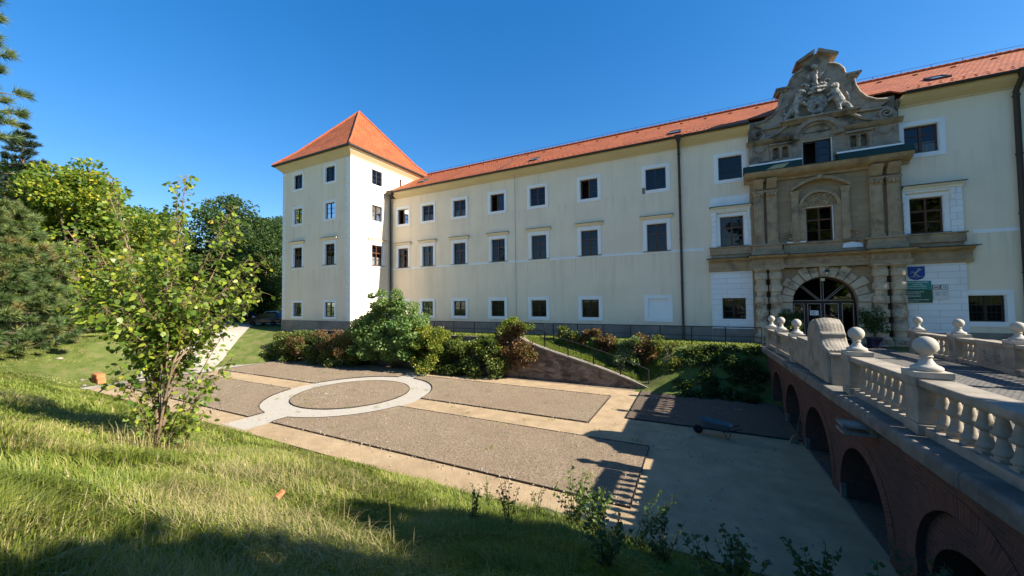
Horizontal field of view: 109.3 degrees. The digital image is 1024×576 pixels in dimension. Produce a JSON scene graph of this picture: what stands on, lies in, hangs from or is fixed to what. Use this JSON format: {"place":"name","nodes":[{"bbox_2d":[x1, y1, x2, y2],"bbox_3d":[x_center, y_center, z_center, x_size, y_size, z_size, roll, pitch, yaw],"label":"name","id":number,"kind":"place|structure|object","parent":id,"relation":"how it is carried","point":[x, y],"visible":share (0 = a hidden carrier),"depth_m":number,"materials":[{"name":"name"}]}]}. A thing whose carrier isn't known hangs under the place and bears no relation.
{"place":"outdoors","nodes":[
{"label":"outdoors","id":0,"kind":"place"},
{"bbox_2d":[136,321,253,378],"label":"road","id":1,"kind":"structure","parent":0,"point":[239,331],"depth_m":35.09,"materials":[{"name":"white concrete"}]},
{"bbox_2d":[246,312,281,325],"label":"parked car","id":2,"kind":"object","parent":1,"relation":"on","point":[272,319],"visible":0.73,"depth_m":42.57,"materials":[{"name":"paint"}]},
{"bbox_2d":[223,373,431,429],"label":"ring path","id":3,"kind":"structure","parent":0,"point":[413,394],"depth_m":19.23,"materials":[{"name":"grey concrete"}]},
{"bbox_2d":[0,319,944,575],"bbox_3d":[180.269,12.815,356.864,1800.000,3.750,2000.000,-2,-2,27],"label":"ground","id":4,"kind":"structure","parent":0,"point":[251,344],"depth_m":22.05,"materials":[{"name":"green plant"}]},
{"bbox_2d":[0,0,37,143],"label":"pine tree","id":5,"kind":"object","parent":4,"relation":"on","point":[19,112],"visible":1,"depth_m":15.79,"materials":[{"name":"green plant"}]},
{"bbox_2d":[0,122,78,335],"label":"spruce tree","id":6,"kind":"object","parent":4,"relation":"on","point":[27,151],"visible":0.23,"depth_m":34.93,"materials":[{"name":"green plant"}]},
{"bbox_2d":[0,158,100,326],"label":"maple tree","id":7,"kind":"object","parent":4,"relation":"on","point":[4,169],"visible":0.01,"depth_m":35.67,"materials":[{"name":"green plant"}]},
{"bbox_2d":[0,197,107,357],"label":"pine tree","id":8,"kind":"object","parent":4,"relation":"on","point":[39,311],"visible":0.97,"depth_m":26.30,"materials":[{"name":"green plant"}]},
{"bbox_2d":[1,157,168,332],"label":"maple tree","id":9,"kind":"object","parent":4,"relation":"on","point":[80,189],"visible":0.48,"depth_m":34.52,"materials":[{"name":"green plant"}]},
{"bbox_2d":[58,416,213,458],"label":"dry stalks","id":10,"kind":"object","parent":4,"relation":"on","point":[149,438],"visible":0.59,"depth_m":8.75,"materials":[{"name":"beige plant"}]},
{"bbox_2d":[52,174,275,448],"bbox_3d":[-8.513,0.643,9.087,4.972,7.026,3.353,-2,-2,27],"label":"sapling","id":11,"kind":"object","parent":4,"relation":"on","point":[159,333],"visible":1,"depth_m":8.82,"materials":[{"name":"green plant"}]},
{"bbox_2d":[132,209,213,311],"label":"broadleaf tree","id":12,"kind":"object","parent":4,"relation":"on","point":[162,237],"visible":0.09,"depth_m":50.17,"materials":[{"name":"green plant"}]},
{"bbox_2d":[174,192,278,320],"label":"broadleaf tree","id":13,"kind":"object","parent":4,"relation":"on","point":[205,215],"visible":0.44,"depth_m":52.04,"materials":[{"name":"green plant"}]},
{"bbox_2d":[203,254,257,324],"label":"round tree","id":14,"kind":"object","parent":4,"relation":"on","point":[230,265],"visible":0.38,"depth_m":45.49,"materials":[{"name":"green plant"}]},
{"bbox_2d":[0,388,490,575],"bbox_3d":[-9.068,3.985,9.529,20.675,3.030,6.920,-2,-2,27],"label":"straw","id":15,"kind":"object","parent":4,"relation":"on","point":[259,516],"visible":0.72,"depth_m":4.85,"materials":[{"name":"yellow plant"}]},
{"bbox_2d":[215,216,282,313],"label":"broadleaf tree","id":16,"kind":"object","parent":4,"relation":"on","point":[264,224],"visible":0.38,"depth_m":55.95,"materials":[{"name":"green plant"}]},
{"bbox_2d":[233,261,281,319],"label":"undergrowth","id":17,"kind":"object","parent":4,"relation":"on","point":[261,304],"visible":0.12,"depth_m":56.49,"materials":[{"name":"green plant"}]},
{"bbox_2d":[271,111,427,330],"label":"corner tower","id":18,"kind":"structure","parent":4,"relation":"on","point":[341,178],"depth_m":37.04,"materials":[{"name":"beige paint"}]},
{"bbox_2d":[289,240,304,269],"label":"window","id":19,"kind":"structure","parent":18,"relation":"in","point":[299,263],"depth_m":38.32,"materials":[{"name":"white paint"}]},
{"bbox_2d":[292,205,303,226],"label":"window","id":20,"kind":"structure","parent":18,"relation":"in","point":[297,212],"depth_m":38.49,"materials":[{"name":"white paint"}]},
{"bbox_2d":[320,236,337,267],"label":"window","id":21,"kind":"structure","parent":18,"relation":"in","point":[331,259],"depth_m":36.05,"materials":[{"name":"white paint"}]},
{"bbox_2d":[323,199,335,221],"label":"window","id":22,"kind":"structure","parent":18,"relation":"in","point":[329,206],"depth_m":36.24,"materials":[{"name":"white paint"}]},
{"bbox_2d":[323,300,335,318],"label":"window","id":23,"kind":"structure","parent":18,"relation":"in","point":[329,306],"depth_m":35.87,"materials":[{"name":"white paint"}]},
{"bbox_2d":[370,202,383,224],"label":"window","id":24,"kind":"structure","parent":18,"relation":"in","point":[376,210],"depth_m":37.70,"materials":[{"name":"white paint"}]},
{"bbox_2d":[368,238,386,268],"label":"window","id":25,"kind":"structure","parent":18,"relation":"in","point":[375,262],"depth_m":37.58,"materials":[{"name":"white paint"}]},
{"bbox_2d":[108,410,639,575],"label":"dry stalks","id":26,"kind":"object","parent":4,"relation":"on","point":[391,490],"visible":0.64,"depth_m":7.35,"materials":[{"name":"beige plant"}]},
{"bbox_2d":[344,288,431,367],"bbox_3d":[-10.108,3.320,29.508,8.001,6.637,3.946,-2,-2,27],"label":"shrub","id":27,"kind":"object","parent":4,"relation":"on","point":[371,328],"visible":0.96,"depth_m":28.52,"materials":[{"name":"green plant"}]},
{"bbox_2d":[405,323,451,376],"bbox_3d":[-6.342,4.637,27.754,3.064,3.796,4.146,1,-2,-36],"label":"yellow shrub","id":28,"kind":"object","parent":4,"relation":"on","point":[430,342],"visible":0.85,"depth_m":26.99,"materials":[{"name":"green plant"}]},
{"bbox_2d":[427,332,511,379],"bbox_3d":[-3.258,4.997,26.626,7.076,3.144,2.461,-2,-2,27],"label":"ivy hedge","id":29,"kind":"object","parent":4,"relation":"on","point":[489,357],"visible":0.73,"depth_m":26.06,"materials":[{"name":"green plant"}]},
{"bbox_2d":[312,330,647,388],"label":"retaining wall","id":30,"kind":"structure","parent":4,"relation":"on","point":[552,365],"depth_m":24.17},
{"bbox_2d":[260,329,370,367],"bbox_3d":[-17.735,5.431,32.978,12.393,3.358,3.760,-2,-2,27],"label":"creeper hedge","id":31,"kind":"object","parent":30,"relation":"attached to","point":[280,350],"visible":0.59,"depth_m":32.24,"materials":[{"name":"green plant"}]},
{"bbox_2d":[284,329,359,357],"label":"red creeper","id":32,"kind":"object","parent":31,"relation":"on","point":[329,339],"visible":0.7,"depth_m":31.57,"materials":[{"name":"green plant"}]},
{"bbox_2d":[492,322,538,362],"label":"brown creeper","id":33,"kind":"object","parent":30,"relation":"on","point":[524,346],"visible":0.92,"depth_m":25.10,"materials":[{"name":"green plant"}]},
{"bbox_2d":[500,322,649,383],"bbox_3d":[3.684,4.200,23.961,10.066,3.763,0.076,-2,-2,27],"label":"iron railing","id":34,"kind":"object","parent":30,"relation":"on","point":[567,347],"visible":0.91,"depth_m":23.37,"materials":[{"name":"black metal"}]},
{"bbox_2d":[496,480,519,522],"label":"weed","id":35,"kind":"object","parent":4,"relation":"on","point":[504,501],"visible":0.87,"depth_m":7.00,"materials":[{"name":"green plant"}]},
{"bbox_2d":[496,316,535,335],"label":"wall top bush","id":36,"kind":"object","parent":4,"relation":"on","point":[512,320],"visible":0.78,"depth_m":25.59,"materials":[{"name":"green plant"}]},
{"bbox_2d":[556,325,579,342],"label":"slope bush","id":37,"kind":"object","parent":4,"relation":"on","point":[573,335],"visible":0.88,"depth_m":25.63,"materials":[{"name":"green plant"}]},
{"bbox_2d":[552,461,587,523],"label":"weed","id":38,"kind":"object","parent":4,"relation":"on","point":[577,501],"visible":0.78,"depth_m":8.01,"materials":[{"name":"green plant"}]},
{"bbox_2d":[577,327,602,346],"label":"slope bush","id":39,"kind":"object","parent":4,"relation":"on","point":[589,333],"visible":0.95,"depth_m":24.86,"materials":[{"name":"brown plant"}]},
{"bbox_2d":[525,335,662,380],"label":"grass slope","id":40,"kind":"structure","parent":4,"relation":"on","point":[586,357],"depth_m":23.80,"materials":[{"name":"green plant"}]},
{"bbox_2d":[580,476,612,536],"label":"weed","id":41,"kind":"object","parent":4,"relation":"on","point":[590,518],"visible":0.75,"depth_m":7.58,"materials":[{"name":"green plant"}]},
{"bbox_2d":[593,333,617,353],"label":"slope bush","id":42,"kind":"object","parent":4,"relation":"on","point":[606,341],"visible":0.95,"depth_m":24.22,"materials":[{"name":"brown plant"}]},
{"bbox_2d":[582,505,635,570],"bbox_3d":[1.347,3.817,5.384,0.790,0.961,0.717,1,-2,-36],"label":"weed","id":43,"kind":"object","parent":4,"relation":"on","point":[615,548],"visible":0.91,"depth_m":5.38,"materials":[{"name":"green plant"}]},
{"bbox_2d":[612,335,642,368],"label":"slope bush","id":44,"kind":"object","parent":4,"relation":"on","point":[625,352],"visible":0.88,"depth_m":23.06,"materials":[{"name":"green plant"}]},
{"bbox_2d":[630,332,658,364],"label":"slope bush","id":45,"kind":"object","parent":4,"relation":"on","point":[648,352],"visible":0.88,"depth_m":22.70,"materials":[{"name":"brown plant"}]},
{"bbox_2d":[633,487,676,548],"bbox_3d":[2.736,4.617,7.066,0.898,1.300,0.550,-2,-2,27],"label":"weed","id":46,"kind":"object","parent":4,"relation":"on","point":[663,510],"visible":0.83,"depth_m":7.05,"materials":[{"name":"green plant"}]},
{"bbox_2d":[553,323,762,345],"bbox_3d":[8.659,2.988,23.620,12.716,1.182,0.076,-2,-2,27],"label":"iron railing","id":47,"kind":"object","parent":4,"relation":"on","point":[691,335],"visible":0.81,"depth_m":22.84,"materials":[{"name":"black metal"}]},
{"bbox_2d":[640,503,684,566],"bbox_3d":[2.745,4.665,6.705,0.817,1.009,0.551,0,-2,-24],"label":"weed","id":48,"kind":"object","parent":4,"relation":"on","point":[663,554],"visible":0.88,"depth_m":6.69,"materials":[{"name":"green plant"}]},
{"bbox_2d":[649,334,685,372],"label":"slope bush","id":49,"kind":"object","parent":4,"relation":"on","point":[671,363],"visible":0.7,"depth_m":22.06,"materials":[{"name":"green plant"}]},
{"bbox_2d":[385,45,1023,344],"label":"palace wing","id":50,"kind":"structure","parent":4,"relation":"on","point":[613,229],"depth_m":27.34,"materials":[{"name":"beige paint"}]},
{"bbox_2d":[393,242,410,267],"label":"window","id":51,"kind":"structure","parent":50,"relation":"in","point":[400,250],"depth_m":38.60,"materials":[{"name":"white paint"}]},
{"bbox_2d":[396,205,409,226],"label":"window","id":52,"kind":"structure","parent":50,"relation":"in","point":[406,209],"depth_m":38.60,"materials":[{"name":"white paint"}]},
{"bbox_2d":[418,239,436,266],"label":"window","id":53,"kind":"structure","parent":50,"relation":"in","point":[424,260],"depth_m":37.08,"materials":[{"name":"white paint"}]},
{"bbox_2d":[420,298,434,317],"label":"window","id":54,"kind":"structure","parent":50,"relation":"in","point":[425,304],"depth_m":36.86,"materials":[{"name":"white paint"}]},
{"bbox_2d":[420,201,435,223],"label":"window","id":55,"kind":"structure","parent":50,"relation":"in","point":[428,218],"depth_m":37.15,"materials":[{"name":"white paint"}]},
{"bbox_2d":[448,235,468,264],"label":"window","id":56,"kind":"structure","parent":50,"relation":"in","point":[463,239],"depth_m":35.23,"materials":[{"name":"white paint"}]},
{"bbox_2d":[451,196,467,219],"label":"window","id":57,"kind":"structure","parent":50,"relation":"in","point":[460,214],"depth_m":35.41,"materials":[{"name":"white paint"}]},
{"bbox_2d":[451,298,467,318],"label":"window","id":58,"kind":"structure","parent":50,"relation":"in","point":[453,300],"depth_m":35.09,"materials":[{"name":"white paint"}]},
{"bbox_2d":[485,231,508,261],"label":"window","id":59,"kind":"structure","parent":50,"relation":"in","point":[502,235],"depth_m":33.33,"materials":[{"name":"white paint"}]},
{"bbox_2d":[488,189,506,214],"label":"window","id":60,"kind":"structure","parent":50,"relation":"in","point":[495,193],"depth_m":33.50,"materials":[{"name":"white paint"}]},
{"bbox_2d":[488,297,506,318],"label":"window","id":61,"kind":"structure","parent":50,"relation":"in","point":[495,299],"depth_m":33.20,"materials":[{"name":"white paint"}]},
{"bbox_2d":[527,182,547,209],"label":"window","id":62,"kind":"structure","parent":50,"relation":"in","point":[543,185],"depth_m":31.68,"materials":[{"name":"white paint"}]},
{"bbox_2d":[525,226,550,259],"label":"window","id":63,"kind":"structure","parent":50,"relation":"in","point":[542,231],"depth_m":31.51,"materials":[{"name":"white paint"}]},
{"bbox_2d":[528,297,549,319],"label":"window","id":64,"kind":"structure","parent":50,"relation":"in","point":[531,316],"depth_m":31.37,"materials":[{"name":"white paint"}]},
{"bbox_2d":[577,174,600,202],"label":"window","id":65,"kind":"structure","parent":50,"relation":"in","point":[580,180],"depth_m":29.65,"materials":[{"name":"white paint"}]},
{"bbox_2d":[575,221,602,255],"bbox_3d":[6.251,-3.945,29.418,2.340,2.677,0.480,-2,-2,27],"label":"window","id":66,"kind":"structure","parent":50,"relation":"in","point":[581,227],"depth_m":29.49,"materials":[{"name":"white paint"}]},
{"bbox_2d":[578,296,602,320],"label":"window","id":67,"kind":"structure","parent":50,"relation":"in","point":[581,306],"depth_m":29.31,"materials":[{"name":"white paint"}]},
{"bbox_2d":[641,162,669,193],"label":"window","id":68,"kind":"structure","parent":50,"relation":"in","point":[665,166],"depth_m":27.29,"materials":[{"name":"white paint"}]},
{"bbox_2d":[640,213,672,251],"bbox_3d":[10.804,-4.073,27.123,2.340,2.677,0.480,-2,-2,27],"label":"window","id":69,"kind":"structure","parent":50,"relation":"in","point":[658,220],"depth_m":27.19,"materials":[{"name":"white paint"}]},
{"bbox_2d":[644,295,672,321],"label":"window","id":70,"kind":"structure","parent":50,"relation":"in","point":[659,308],"depth_m":26.99,"materials":[{"name":"white paint"}]},
{"bbox_2d":[713,150,746,184],"bbox_3d":[15.107,-8.325,25.186,1.960,2.120,0.255,-2,-2,27],"label":"window","id":71,"kind":"structure","parent":50,"relation":"in","point":[742,154],"depth_m":25.18,"materials":[{"name":"white paint"}]},
{"bbox_2d":[716,212,747,246],"bbox_3d":[15.131,-4.001,25.015,1.960,2.295,0.340,-2,-2,27],"label":"window","id":72,"kind":"structure","parent":50,"relation":"in","point":[743,215],"depth_m":25.04,"materials":[{"name":"white paint"}]},
{"bbox_2d":[722,298,746,318],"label":"window","id":73,"kind":"structure","parent":50,"relation":"in","point":[745,300],"depth_m":24.89,"materials":[{"name":"white paint"}]},
{"bbox_2d":[899,116,946,157],"bbox_3d":[23.558,-8.561,20.984,1.960,2.120,0.360,-2,-2,27],"label":"window","id":74,"kind":"structure","parent":50,"relation":"in","point":[930,148],"depth_m":20.80,"materials":[{"name":"white paint"}]},
{"bbox_2d":[905,191,951,234],"bbox_3d":[23.629,-4.240,20.731,1.960,2.295,0.340,-2,-2,27],"label":"window","id":75,"kind":"structure","parent":50,"relation":"in","point":[944,206],"depth_m":20.65,"materials":[{"name":"white paint"}]},
{"bbox_2d":[968,290,1015,326],"bbox_3d":[25.615,1.097,19.638,1.960,1.980,0.255,-2,-2,27],"label":"window","id":76,"kind":"structure","parent":50,"relation":"in","point":[1007,313],"depth_m":19.43,"materials":[{"name":"white paint"}]},
{"bbox_2d":[671,343,769,403],"bbox_3d":[11.559,4.731,20.273,4.920,3.041,2.946,-2,-2,27],"label":"slope bush","id":77,"kind":"object","parent":4,"relation":"on","point":[711,383],"visible":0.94,"depth_m":20.07,"materials":[{"name":"green plant"}]},
{"bbox_2d":[682,532,771,575],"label":"weed","id":78,"kind":"object","parent":4,"relation":"on","point":[737,562],"visible":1,"depth_m":4.82,"materials":[{"name":"green plant"}]},
{"bbox_2d":[714,523,750,575],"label":"weed","id":79,"kind":"object","parent":4,"relation":"on","point":[727,568],"visible":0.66,"depth_m":6.35,"materials":[{"name":"green plant"}]},
{"bbox_2d":[779,536,841,575],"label":"weed","id":80,"kind":"object","parent":4,"relation":"on","point":[812,566],"visible":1,"depth_m":5.74,"materials":[{"name":"green plant"}]},
{"bbox_2d":[707,48,982,347],"bbox_3d":[20.420,-5.602,24.739,12.930,18.480,6.900,-2,-2,27],"label":"entrance portal","id":81,"kind":"object","parent":4,"relation":"on","point":[821,96],"visible":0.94,"depth_m":22.21,"materials":[{"name":"stone"}]},
{"bbox_2d":[802,137,832,164],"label":"window","id":82,"kind":"structure","parent":81,"relation":"in","point":[830,153],"depth_m":22.78,"materials":[{"name":"brown paint"}]},
{"bbox_2d":[806,205,833,241],"bbox_3d":[19.208,-4.011,22.724,1.362,2.161,0.255,-2,-2,27],"label":"window","id":83,"kind":"structure","parent":81,"relation":"in","point":[831,218],"depth_m":22.72,"materials":[{"name":"brown paint"}]},
{"bbox_2d":[793,277,856,339],"bbox_3d":[19.460,1.353,22.748,3.150,4.075,0.240,-2,-2,27],"label":"door","id":84,"kind":"structure","parent":81,"relation":"in","point":[822,301],"depth_m":22.75,"materials":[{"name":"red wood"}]},
{"bbox_2d":[906,290,932,302],"bbox_3d":[23.125,0.478,20.657,1.110,0.722,0.048,-2,-2,27],"label":"services sign","id":85,"kind":"object","parent":81,"relation":"attached to","point":[920,296],"visible":0.95,"depth_m":20.62,"materials":[{"name":"green metal"}]},
{"bbox_2d":[760,346,1023,575],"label":"brick bridge","id":86,"kind":"structure","parent":4,"relation":"on","point":[959,515],"depth_m":6.89,"materials":[{"name":"brick"}]},
{"bbox_2d":[765,316,1023,491],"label":"stone balustrade","id":87,"kind":"object","parent":86,"relation":"on","point":[926,395],"visible":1,"depth_m":6.47,"materials":[{"name":"grey stone"}]},
{"bbox_2d":[908,317,1023,375],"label":"stone balustrade","id":88,"kind":"object","parent":86,"relation":"on","point":[959,344],"visible":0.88,"depth_m":13.44,"materials":[{"name":"beige stone"}]},
{"bbox_2d":[889,539,953,575],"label":"weed","id":89,"kind":"object","parent":4,"relation":"on","point":[944,571],"visible":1,"depth_m":5.04,"materials":[{"name":"green plant"}]},
{"bbox_2d":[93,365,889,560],"bbox_3d":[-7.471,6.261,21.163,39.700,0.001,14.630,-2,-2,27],"label":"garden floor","id":90,"kind":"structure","parent":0,"point":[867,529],"depth_m":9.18,"materials":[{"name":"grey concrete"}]},
{"bbox_2d":[305,358,634,390],"bbox_3d":[-6.461,6.471,28.598,31.400,0.001,0.420,-2,-2,27],"label":"soil strip","id":91,"kind":"object","parent":90,"relation":"on","point":[526,379],"visible":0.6,"depth_m":24.18,"materials":[{"name":"brown soil"}]},
{"bbox_2d":[88,358,898,575],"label":"gravel path","id":92,"kind":"structure","parent":0,"point":[747,487],"depth_m":10.87,"materials":[{"name":"beige gravel"}]},
{"bbox_2d":[125,373,289,415],"bbox_3d":[-18.680,6.402,22.864,15.750,0.073,4.330,-2,-2,27],"label":"soil bed","id":93,"kind":"object","parent":92,"relation":"on","point":[237,397],"visible":0.56,"depth_m":21.83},
{"bbox_2d":[223,361,404,382],"bbox_3d":[-15.880,6.544,28.410,15.750,0.077,4.800,-2,-2,27],"label":"soil bed","id":94,"kind":"object","parent":92,"relation":"on","point":[297,371],"visible":0.98,"depth_m":28.31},
{"bbox_2d":[290,381,408,407],"bbox_3d":[-9.488,6.252,21.717,6.480,0.074,6.480,-2,-2,27],"label":"soil bed","id":95,"kind":"object","parent":92,"relation":"on","point":[387,390],"visible":1,"depth_m":21.26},
{"bbox_2d":[290,380,409,409],"bbox_3d":[-9.488,6.270,21.717,6.494,0.078,6.494,-2,-2,27],"label":"bed edging","id":96,"kind":"object","parent":92,"relation":"on","point":[349,407],"visible":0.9,"depth_m":19.23,"materials":[{"name":"metal"}]},
{"bbox_2d":[270,406,648,508],"bbox_3d":[-2.992,5.976,14.954,15.814,0.078,4.344,-2,-2,27],"label":"bed edging","id":97,"kind":"object","parent":92,"relation":"on","point":[524,482],"visible":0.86,"depth_m":12.72,"materials":[{"name":"stone"}]},
{"bbox_2d":[272,406,648,505],"bbox_3d":[-2.992,5.961,14.954,15.800,0.076,4.330,-2,-2,27],"label":"soil bed","id":98,"kind":"object","parent":92,"relation":"on","point":[546,458],"visible":0.99,"depth_m":13.49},
{"bbox_2d":[116,358,831,567],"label":"pebbles","id":99,"kind":"object","parent":92,"relation":"on","point":[507,441],"visible":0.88,"depth_m":15.33,"materials":[{"name":"grey stone"}]},
{"bbox_2d":[413,375,610,422],"bbox_3d":[-1.575,6.158,21.198,13.514,0.078,4.814,-2,-2,27],"label":"bed edging","id":100,"kind":"object","parent":92,"relation":"on","point":[514,411],"visible":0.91,"depth_m":18.55,"materials":[{"name":"metal"}]},
{"bbox_2d":[416,376,609,420],"bbox_3d":[-1.575,6.142,21.198,13.500,0.074,4.800,-2,-2,27],"label":"soil bed","id":101,"kind":"object","parent":92,"relation":"on","point":[567,404],"visible":0.99,"depth_m":20.10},
{"bbox_2d":[626,392,801,441],"bbox_3d":[9.356,5.912,17.618,6.464,0.078,5.664,-2,-2,27],"label":"bed edging","id":102,"kind":"object","parent":92,"relation":"on","point":[710,429],"visible":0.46,"depth_m":15.32,"materials":[{"name":"metal"}]},
{"bbox_2d":[627,390,801,439],"bbox_3d":[9.356,5.895,17.619,6.450,0.071,5.650,-2,-2,27],"label":"soil bed","id":103,"kind":"object","parent":92,"relation":"on","point":[767,419],"visible":0.86,"depth_m":17.09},
{"bbox_2d":[693,416,741,439],"bbox_3d":[8.080,5.540,14.330,1.685,0.645,0.575,-2,-2,33],"label":"wheelbarrow","id":104,"kind":"object","parent":92,"relation":"on","point":[717,425],"visible":1,"depth_m":14.31,"materials":[{"name":"blue metal"}]},
{"bbox_2d":[0,0,1023,259],"label":"sky","id":105,"kind":"structure","parent":0,"point":[218,93],"materials":[{"name":"blue"}]},
{"bbox_2d":[437,330,761,351],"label":"terrace grass","id":106,"kind":"structure","parent":0,"point":[678,341],"depth_m":24.26,"materials":[{"name":"green plant"}]},
{"bbox_2d":[713,340,895,350],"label":"forecourt","id":107,"kind":"structure","parent":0,"point":[881,349],"depth_m":22.61,"materials":[{"name":"grey concrete"}]},
{"bbox_2d":[778,309,803,331],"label":"potted shrub","id":108,"kind":"object","parent":107,"relation":"on","point":[791,317],"visible":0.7,"depth_m":22.29,"materials":[{"name":"green plant"}]},
{"bbox_2d":[857,307,891,348],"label":"potted shrub","id":109,"kind":"object","parent":107,"relation":"on","point":[873,325],"visible":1,"depth_m":20.38,"materials":[{"name":"green plant"}]},
{"bbox_2d":[778,406,889,556],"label":"arch floor","id":110,"kind":"structure","parent":0,"point":[871,515],"depth_m":9.27,"materials":[{"name":"grey concrete"}]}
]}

